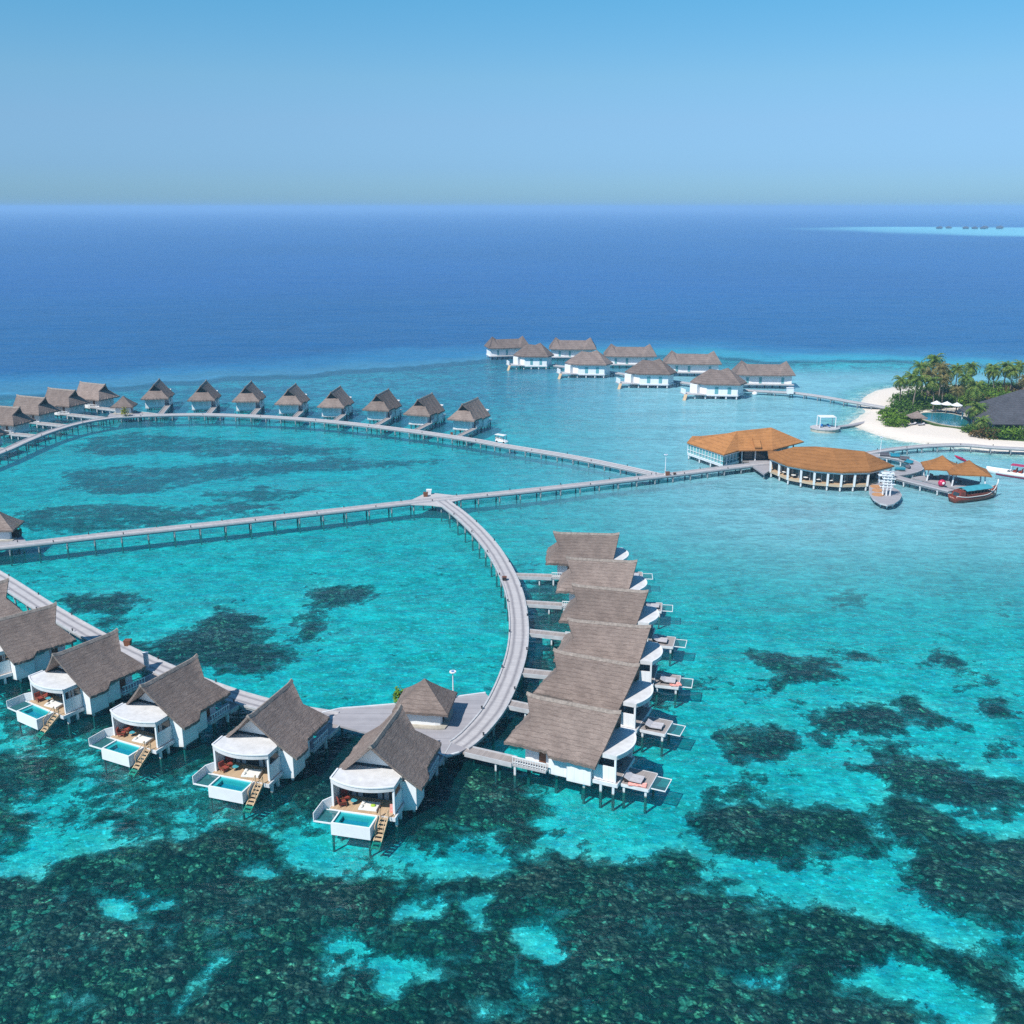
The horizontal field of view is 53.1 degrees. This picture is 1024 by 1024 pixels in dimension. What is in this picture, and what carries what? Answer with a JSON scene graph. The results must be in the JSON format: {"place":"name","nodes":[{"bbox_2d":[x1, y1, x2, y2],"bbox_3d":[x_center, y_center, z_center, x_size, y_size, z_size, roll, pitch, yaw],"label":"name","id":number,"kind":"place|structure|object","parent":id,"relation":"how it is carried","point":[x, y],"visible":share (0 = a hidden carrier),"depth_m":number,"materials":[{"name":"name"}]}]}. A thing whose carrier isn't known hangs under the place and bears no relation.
{"place":"outdoors","nodes":[
{"label":"outdoors","id":0,"kind":"place"},
{"bbox_2d":[0,354,1023,1023],"bbox_3d":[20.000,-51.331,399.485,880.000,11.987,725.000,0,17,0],"label":"seabed","id":1,"kind":"structure","parent":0,"point":[152,894],"depth_m":115.78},
{"bbox_2d":[0,578,22,617],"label":"overwater villa","id":2,"kind":"object","parent":1,"relation":"on","point":[8,607],"visible":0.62,"depth_m":147.02,"materials":[{"name":"white paint"}]},
{"bbox_2d":[0,536,26,562],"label":"jetty platform","id":3,"kind":"structure","parent":1,"relation":"on","point":[20,539],"depth_m":186.46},
{"bbox_2d":[0,512,24,541],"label":"kiosk","id":4,"kind":"object","parent":3,"relation":"on","point":[9,525],"visible":0.99,"depth_m":186.97,"materials":[{"name":"white paint"}]},
{"bbox_2d":[0,406,35,447],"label":"overwater villa","id":5,"kind":"object","parent":1,"relation":"on","point":[15,421],"visible":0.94,"depth_m":276.93,"materials":[{"name":"white paint"}]},
{"bbox_2d":[0,602,76,697],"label":"overwater villa","id":6,"kind":"object","parent":1,"relation":"on","point":[32,641],"visible":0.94,"depth_m":135.57,"materials":[{"name":"white paint"}]},
{"bbox_2d":[12,394,65,437],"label":"overwater villa","id":7,"kind":"object","parent":1,"relation":"on","point":[41,410],"visible":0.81,"depth_m":291.20,"materials":[{"name":"white paint"}]},
{"bbox_2d":[45,387,102,428],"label":"overwater villa","id":8,"kind":"object","parent":1,"relation":"on","point":[69,403],"visible":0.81,"depth_m":303.01,"materials":[{"name":"white paint"}]},
{"bbox_2d":[6,628,157,744],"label":"overwater villa","id":9,"kind":"object","parent":1,"relation":"on","point":[91,677],"visible":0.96,"depth_m":125.61,"materials":[{"name":"white paint"}]},
{"bbox_2d":[44,700,63,709],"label":"daybed","id":10,"kind":"object","parent":9,"relation":"on","point":[54,703],"visible":0.97,"depth_m":124.94,"materials":[{"name":"fabric"}]},
{"bbox_2d":[76,381,157,425],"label":"overwater villa","id":11,"kind":"object","parent":1,"relation":"on","point":[99,397],"visible":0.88,"depth_m":313.06,"materials":[{"name":"white paint"}]},
{"bbox_2d":[108,412,141,429],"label":"jetty platform","id":12,"kind":"structure","parent":1,"relation":"on","point":[112,414],"depth_m":300.43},
{"bbox_2d":[110,396,137,413],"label":"kiosk","id":13,"kind":"object","parent":12,"relation":"on","point":[124,402],"visible":0.96,"depth_m":300.97,"materials":[{"name":"white paint"}]},
{"bbox_2d":[141,378,174,423],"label":"overwater villa","id":14,"kind":"object","parent":1,"relation":"on","point":[159,394],"visible":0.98,"depth_m":314.11,"materials":[{"name":"white paint"}]},
{"bbox_2d":[88,654,238,782],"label":"overwater villa","id":15,"kind":"object","parent":1,"relation":"on","point":[174,707],"visible":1,"depth_m":117.70,"materials":[{"name":"white paint"}]},
{"bbox_2d":[131,734,154,745],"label":"daybed","id":16,"kind":"object","parent":15,"relation":"on","point":[139,739],"visible":1,"depth_m":116.73,"materials":[{"name":"fabric"}]},
{"bbox_2d":[0,571,338,722],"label":"jetty","id":17,"kind":"object","parent":1,"relation":"on","point":[70,623],"visible":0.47,"depth_m":145.32,"materials":[{"name":"wood"}]},
{"bbox_2d":[187,380,220,422],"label":"overwater villa","id":18,"kind":"object","parent":1,"relation":"on","point":[206,395],"visible":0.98,"depth_m":311.68,"materials":[{"name":"white paint"}]},
{"bbox_2d":[232,380,265,424],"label":"overwater villa","id":19,"kind":"object","parent":1,"relation":"on","point":[251,396],"visible":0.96,"depth_m":310.09,"materials":[{"name":"white paint"}]},
{"bbox_2d":[192,679,340,819],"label":"overwater villa","id":20,"kind":"object","parent":1,"relation":"on","point":[273,738],"visible":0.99,"depth_m":110.72,"materials":[{"name":"white paint"}]},
{"bbox_2d":[240,768,262,779],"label":"daybed","id":21,"kind":"object","parent":20,"relation":"on","point":[247,773],"visible":1,"depth_m":109.60,"materials":[{"name":"fabric"}]},
{"bbox_2d":[274,383,309,423],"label":"overwater villa","id":22,"kind":"object","parent":1,"relation":"on","point":[294,399],"visible":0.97,"depth_m":305.82,"materials":[{"name":"white paint"}]},
{"bbox_2d":[0,413,659,481],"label":"jetty","id":23,"kind":"object","parent":1,"relation":"on","point":[35,437],"visible":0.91,"depth_m":277.04,"materials":[{"name":"wood"}]},
{"bbox_2d":[317,385,353,429],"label":"overwater villa","id":24,"kind":"object","parent":1,"relation":"on","point":[338,402],"visible":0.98,"depth_m":301.49,"materials":[{"name":"white paint"}]},
{"bbox_2d":[362,388,401,435],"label":"overwater villa","id":25,"kind":"object","parent":1,"relation":"on","point":[384,406],"visible":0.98,"depth_m":296.89,"materials":[{"name":"white paint"}]},
{"bbox_2d":[313,704,452,857],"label":"overwater villa","id":26,"kind":"object","parent":1,"relation":"on","point":[395,759],"visible":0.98,"depth_m":104.65,"materials":[{"name":"white paint"}]},
{"bbox_2d":[358,800,380,813],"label":"daybed","id":27,"kind":"object","parent":26,"relation":"on","point":[365,806],"visible":1,"depth_m":103.52,"materials":[{"name":"fabric"}]},
{"bbox_2d":[0,461,772,565],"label":"jetty","id":28,"kind":"object","parent":1,"relation":"on","point":[250,521],"visible":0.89,"depth_m":206.05,"materials":[{"name":"wood"}]},
{"bbox_2d":[322,692,487,774],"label":"jetty platform","id":29,"kind":"structure","parent":1,"relation":"on","point":[368,718],"depth_m":121.96,"materials":[{"name":"wood"}]},
{"bbox_2d":[393,685,402,702],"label":"potted shrub","id":30,"kind":"object","parent":29,"relation":"on","point":[398,693],"visible":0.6,"depth_m":125.32,"materials":[{"name":"green plant"}]},
{"bbox_2d":[392,679,456,729],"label":"kiosk","id":31,"kind":"object","parent":29,"relation":"on","point":[426,704],"visible":0.97,"depth_m":119.86,"materials":[{"name":"white paint"}]},
{"bbox_2d":[403,393,445,440],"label":"overwater villa","id":32,"kind":"object","parent":1,"relation":"on","point":[424,412],"visible":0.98,"depth_m":290.20,"materials":[{"name":"white paint"}]},
{"bbox_2d":[411,493,463,523],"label":"jetty platform","id":33,"kind":"structure","parent":1,"relation":"on","point":[432,495],"depth_m":213.25,"materials":[{"name":"wood"}]},
{"bbox_2d":[447,397,491,447],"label":"overwater villa","id":34,"kind":"object","parent":1,"relation":"on","point":[470,416],"visible":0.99,"depth_m":283.41,"materials":[{"name":"white paint"}]},
{"bbox_2d":[435,500,528,770],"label":"jetty","id":35,"kind":"object","parent":1,"relation":"on","point":[479,727],"visible":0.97,"depth_m":143.55,"materials":[{"name":"wood"}]},
{"bbox_2d":[484,336,527,363],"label":"overwater villa","id":36,"kind":"object","parent":1,"relation":"on","point":[501,348],"visible":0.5,"depth_m":420.12,"materials":[{"name":"white paint"}]},
{"bbox_2d":[506,343,553,373],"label":"overwater villa","id":37,"kind":"object","parent":1,"relation":"on","point":[538,355],"visible":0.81,"depth_m":393.54,"materials":[{"name":"white paint"}]},
{"bbox_2d":[463,691,671,813],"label":"overwater villa","id":38,"kind":"object","parent":1,"relation":"on","point":[583,745],"visible":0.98,"depth_m":110.68,"materials":[{"name":"white paint"}]},
{"bbox_2d":[623,774,642,783],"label":"sun lounger","id":39,"kind":"object","parent":38,"relation":"on","point":[627,777],"visible":1,"depth_m":109.06,"materials":[{"name":"fabric"}]},
{"bbox_2d":[549,337,596,364],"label":"overwater villa","id":40,"kind":"object","parent":1,"relation":"on","point":[563,349],"visible":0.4,"depth_m":416.39,"materials":[{"name":"white paint"}]},
{"bbox_2d":[516,531,652,595],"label":"overwater villa","id":41,"kind":"object","parent":1,"relation":"on","point":[588,545],"visible":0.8,"depth_m":169.24,"materials":[{"name":"white paint"}]},
{"bbox_2d":[556,350,612,378],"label":"overwater villa","id":42,"kind":"object","parent":1,"relation":"on","point":[596,362],"visible":0.79,"depth_m":373.50,"materials":[{"name":"white paint"}]},
{"bbox_2d":[507,648,685,756],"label":"overwater villa","id":43,"kind":"object","parent":1,"relation":"on","point":[605,683],"visible":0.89,"depth_m":121.93,"materials":[{"name":"white paint"}]},
{"bbox_2d":[526,556,672,629],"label":"overwater villa","id":44,"kind":"object","parent":1,"relation":"on","point":[612,573],"visible":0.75,"depth_m":156.62,"materials":[{"name":"white paint"}]},
{"bbox_2d":[521,617,692,707],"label":"overwater villa","id":45,"kind":"object","parent":1,"relation":"on","point":[628,643],"visible":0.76,"depth_m":132.52,"materials":[{"name":"white paint"}]},
{"bbox_2d":[529,583,686,666],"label":"overwater villa","id":46,"kind":"object","parent":1,"relation":"on","point":[607,604],"visible":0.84,"depth_m":144.77,"materials":[{"name":"white paint"}]},
{"bbox_2d":[603,344,656,368],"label":"overwater villa","id":47,"kind":"object","parent":1,"relation":"on","point":[626,356],"visible":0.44,"depth_m":396.56,"materials":[{"name":"white paint"}]},
{"bbox_2d":[615,359,676,388],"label":"overwater villa","id":48,"kind":"object","parent":1,"relation":"on","point":[657,372],"visible":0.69,"depth_m":352.62,"materials":[{"name":"white paint"}]},
{"bbox_2d":[520,364,786,395],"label":"jetty","id":49,"kind":"object","parent":1,"relation":"on","point":[689,383],"visible":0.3,"depth_m":356.13,"materials":[{"name":"wood"}]},
{"bbox_2d":[663,350,721,375],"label":"overwater villa","id":50,"kind":"object","parent":1,"relation":"on","point":[696,364],"visible":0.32,"depth_m":377.46,"materials":[{"name":"white paint"}]},
{"bbox_2d":[680,368,746,400],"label":"overwater villa","id":51,"kind":"object","parent":1,"relation":"on","point":[726,382],"visible":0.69,"depth_m":332.26,"materials":[{"name":"white paint"}]},
{"bbox_2d":[687,427,803,466],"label":"restaurant","id":52,"kind":"structure","parent":1,"relation":"on","point":[736,447],"depth_m":246.83,"materials":[{"name":"orange"}]},
{"bbox_2d":[687,444,739,465],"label":"window frame","id":53,"kind":"structure","parent":52,"relation":"in","point":[723,461],"depth_m":244.80,"materials":[{"name":"white paint"}]},
{"bbox_2d":[749,459,776,478],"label":"jetty platform","id":54,"kind":"structure","parent":1,"relation":"on","point":[763,470],"depth_m":239.42,"materials":[{"name":"wood"}]},
{"bbox_2d":[732,360,795,387],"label":"overwater villa","id":55,"kind":"object","parent":1,"relation":"on","point":[782,374],"visible":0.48,"depth_m":352.50,"materials":[{"name":"white paint"}]},
{"bbox_2d":[810,415,839,432],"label":"boat","id":56,"kind":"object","parent":1,"relation":"on","point":[816,428],"depth_m":284.04,"materials":[{"name":"plastic"}]},
{"bbox_2d":[768,446,893,491],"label":"restaurant","id":57,"kind":"structure","parent":1,"relation":"on","point":[837,466],"depth_m":227.69,"materials":[{"name":"orange"}]},
{"bbox_2d":[789,392,887,409],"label":"jetty","id":58,"kind":"object","parent":1,"relation":"on","point":[857,403],"visible":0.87,"depth_m":323.92,"materials":[{"name":"wood"}]},
{"bbox_2d":[869,482,901,508],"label":"jetty platform","id":59,"kind":"structure","parent":1,"relation":"on","point":[876,495],"depth_m":217.21,"materials":[{"name":"wood"}]},
{"bbox_2d":[876,412,908,420],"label":"garden bush","id":60,"kind":"object","parent":1,"relation":"on","point":[887,415],"visible":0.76,"depth_m":293.16,"materials":[{"name":"green plant"}]},
{"bbox_2d":[880,416,909,426],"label":"garden bush","id":61,"kind":"object","parent":1,"relation":"on","point":[896,422],"visible":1,"depth_m":286.37,"materials":[{"name":"green plant"}]},
{"bbox_2d":[871,454,923,478],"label":"jetty","id":62,"kind":"object","parent":1,"relation":"on","point":[916,467],"visible":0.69,"depth_m":239.38,"materials":[{"name":"wood"}]},
{"bbox_2d":[892,375,910,400],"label":"palm tree","id":63,"kind":"object","parent":1,"relation":"on","point":[900,382],"visible":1,"depth_m":309.89,"materials":[{"name":"green plant"}]},
{"bbox_2d":[906,411,927,422],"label":"thatched parasol","id":64,"kind":"object","parent":1,"relation":"on","point":[916,415],"visible":1,"depth_m":289.08,"materials":[{"name":"grey plant"}]},
{"bbox_2d":[908,374,929,407],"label":"palm tree","id":65,"kind":"object","parent":1,"relation":"on","point":[918,380],"visible":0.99,"depth_m":306.87,"materials":[{"name":"green plant"}]},
{"bbox_2d":[908,360,929,394],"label":"palm tree","id":66,"kind":"object","parent":1,"relation":"on","point":[918,365],"visible":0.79,"depth_m":319.61,"materials":[{"name":"green plant"}]},
{"bbox_2d":[885,475,954,495],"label":"jetty","id":67,"kind":"object","parent":1,"relation":"on","point":[920,484],"visible":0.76,"depth_m":224.96,"materials":[{"name":"wood"}]},
{"bbox_2d":[919,367,938,400],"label":"palm tree","id":68,"kind":"object","parent":1,"relation":"on","point":[927,372],"visible":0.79,"depth_m":311.18,"materials":[{"name":"green plant"}]},
{"bbox_2d":[917,397,944,409],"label":"garden bush","id":69,"kind":"object","parent":1,"relation":"on","point":[929,402],"visible":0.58,"depth_m":310.78,"materials":[{"name":"green plant"}]},
{"bbox_2d":[921,353,945,395],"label":"palm tree","id":70,"kind":"object","parent":1,"relation":"on","point":[934,358],"visible":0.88,"depth_m":319.77,"materials":[{"name":"green plant"}]},
{"bbox_2d":[929,361,952,395],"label":"palm tree","id":71,"kind":"object","parent":1,"relation":"on","point":[942,367],"visible":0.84,"depth_m":317.23,"materials":[{"name":"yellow plant"}]},
{"bbox_2d":[866,443,1023,455],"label":"jetty","id":72,"kind":"object","parent":1,"relation":"on","point":[922,447],"visible":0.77,"depth_m":259.67,"materials":[{"name":"wood"}]},
{"bbox_2d":[912,475,979,489],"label":"jetty platform","id":73,"kind":"structure","parent":1,"relation":"on","point":[963,483],"depth_m":227.32,"materials":[{"name":"wood"}]},
{"bbox_2d":[921,455,956,482],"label":"pavilion","id":74,"kind":"structure","parent":73,"relation":"on","point":[942,463],"depth_m":227.05,"materials":[{"name":"orange"}]},
{"bbox_2d":[947,460,991,485],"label":"pavilion","id":75,"kind":"structure","parent":73,"relation":"on","point":[968,468],"depth_m":222.39,"materials":[{"name":"orange"}]},
{"bbox_2d":[925,408,967,417],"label":"terrace","id":76,"kind":"structure","parent":1,"relation":"on","point":[954,410],"depth_m":308.16,"materials":[{"name":"stone"}]},
{"bbox_2d":[923,376,941,409],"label":"palm tree","id":77,"kind":"object","parent":76,"relation":"on","point":[930,380],"visible":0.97,"depth_m":306.72,"materials":[{"name":"green plant"}]},
{"bbox_2d":[935,373,953,408],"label":"palm tree","id":78,"kind":"object","parent":76,"relation":"on","point":[944,381],"visible":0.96,"depth_m":307.47,"materials":[{"name":"green plant"}]},
{"bbox_2d":[892,394,1000,413],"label":"ground cover","id":79,"kind":"object","parent":1,"relation":"on","point":[924,407],"visible":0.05,"depth_m":310.13,"materials":[{"name":"green plant"}]},
{"bbox_2d":[886,400,921,412],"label":"garden bush","id":80,"kind":"object","parent":79,"relation":"on","point":[900,406],"visible":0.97,"depth_m":306.19,"materials":[{"name":"green plant"}]},
{"bbox_2d":[889,394,929,409],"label":"garden bush","id":81,"kind":"object","parent":79,"relation":"on","point":[908,399],"visible":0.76,"depth_m":312.55,"materials":[{"name":"green plant"}]},
{"bbox_2d":[982,387,1014,397],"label":"garden bush","id":82,"kind":"object","parent":79,"relation":"on","point":[999,393],"visible":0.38,"depth_m":319.85,"materials":[{"name":"green plant"}]},
{"bbox_2d":[921,412,972,426],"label":"swimming pool","id":83,"kind":"structure","parent":1,"relation":"on","point":[948,419],"depth_m":294.80,"materials":[{"name":"liquid"}]},
{"bbox_2d":[949,386,965,413],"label":"palm tree","id":84,"kind":"object","parent":1,"relation":"on","point":[956,389],"visible":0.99,"depth_m":301.14,"materials":[{"name":"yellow plant"}]},
{"bbox_2d":[950,363,966,386],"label":"palm tree","id":85,"kind":"object","parent":1,"relation":"on","point":[957,368],"visible":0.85,"depth_m":326.96,"materials":[{"name":"green plant"}]},
{"bbox_2d":[958,373,973,388],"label":"palm tree","id":86,"kind":"object","parent":1,"relation":"on","point":[963,377],"visible":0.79,"depth_m":319.21,"materials":[{"name":"green plant"}]},
{"bbox_2d":[920,420,1023,440],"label":"lawn","id":87,"kind":"structure","parent":1,"relation":"on","point":[934,424],"depth_m":282.40,"materials":[{"name":"plant"}]},
{"bbox_2d":[959,421,994,431],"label":"garden bush","id":88,"kind":"object","parent":87,"relation":"on","point":[972,426],"visible":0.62,"depth_m":278.00,"materials":[{"name":"green plant"}]},
{"bbox_2d":[974,415,992,435],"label":"palm tree","id":89,"kind":"object","parent":87,"relation":"on","point":[982,422],"visible":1,"depth_m":274.14,"materials":[{"name":"green plant"}]},
{"bbox_2d":[968,427,1000,439],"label":"garden bush","id":90,"kind":"object","parent":87,"relation":"on","point":[981,431],"visible":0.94,"depth_m":272.42,"materials":[{"name":"green plant"}]},
{"bbox_2d":[988,425,1020,439],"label":"garden bush","id":91,"kind":"object","parent":87,"relation":"on","point":[1005,435],"visible":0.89,"depth_m":270.68,"materials":[{"name":"green plant"}]},
{"bbox_2d":[999,425,1023,439],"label":"garden bush","id":92,"kind":"object","parent":87,"relation":"on","point":[1013,432],"visible":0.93,"depth_m":270.64,"materials":[{"name":"green plant"}]},
{"bbox_2d":[964,361,980,376],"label":"palm tree","id":93,"kind":"object","parent":1,"relation":"on","point":[971,368],"visible":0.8,"depth_m":330.12,"materials":[{"name":"green plant"}]},
{"bbox_2d":[963,377,989,402],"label":"tree","id":94,"kind":"object","parent":1,"relation":"on","point":[976,394],"visible":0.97,"depth_m":307.58,"materials":[{"name":"green plant"}]},
{"bbox_2d":[964,401,988,423],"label":"palm tree","id":95,"kind":"object","parent":1,"relation":"on","point":[976,407],"visible":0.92,"depth_m":285.42,"materials":[{"name":"green plant"}]},
{"bbox_2d":[958,390,1023,428],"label":"beach building","id":96,"kind":"structure","parent":1,"relation":"on","point":[1007,410],"depth_m":279.92,"materials":[{"name":"grey"}]},
{"bbox_2d":[982,365,1003,387],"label":"palm tree","id":97,"kind":"object","parent":1,"relation":"on","point":[993,370],"visible":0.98,"depth_m":325.93,"materials":[{"name":"green plant"}]},
{"bbox_2d":[996,361,1016,392],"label":"palm tree","id":98,"kind":"object","parent":1,"relation":"on","point":[1005,364],"visible":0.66,"depth_m":328.15,"materials":[{"name":"green plant"}]},
{"bbox_2d":[1004,366,1022,391],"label":"palm tree","id":99,"kind":"object","parent":1,"relation":"on","point":[1014,371],"visible":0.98,"depth_m":323.65,"materials":[{"name":"green plant"}]},
{"bbox_2d":[0,208,1023,918],"bbox_3d":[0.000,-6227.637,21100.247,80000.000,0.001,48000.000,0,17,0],"label":"sea","id":100,"kind":"structure","parent":0,"point":[122,296],"depth_m":611.95,"materials":[{"name":"liquid"}]},
{"bbox_2d":[948,479,998,502],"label":"wooden boat","id":101,"kind":"object","parent":100,"relation":"on","point":[979,492],"visible":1,"depth_m":217.15,"materials":[{"name":"red wood"}]},
{"bbox_2d":[986,463,1023,478],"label":"speedboat","id":102,"kind":"object","parent":100,"relation":"on","point":[1014,473],"visible":0.99,"depth_m":237.25,"materials":[{"name":"white paint"}]},
{"bbox_2d":[0,0,1023,207],"label":"sky","id":103,"kind":"structure","parent":0,"point":[104,103],"materials":[{"name":"blue"}]},
{"bbox_2d":[878,471,895,495],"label":"trellis tower","id":104,"kind":"structure","parent":0,"point":[888,477],"depth_m":216.21,"materials":[{"name":"white paint"}]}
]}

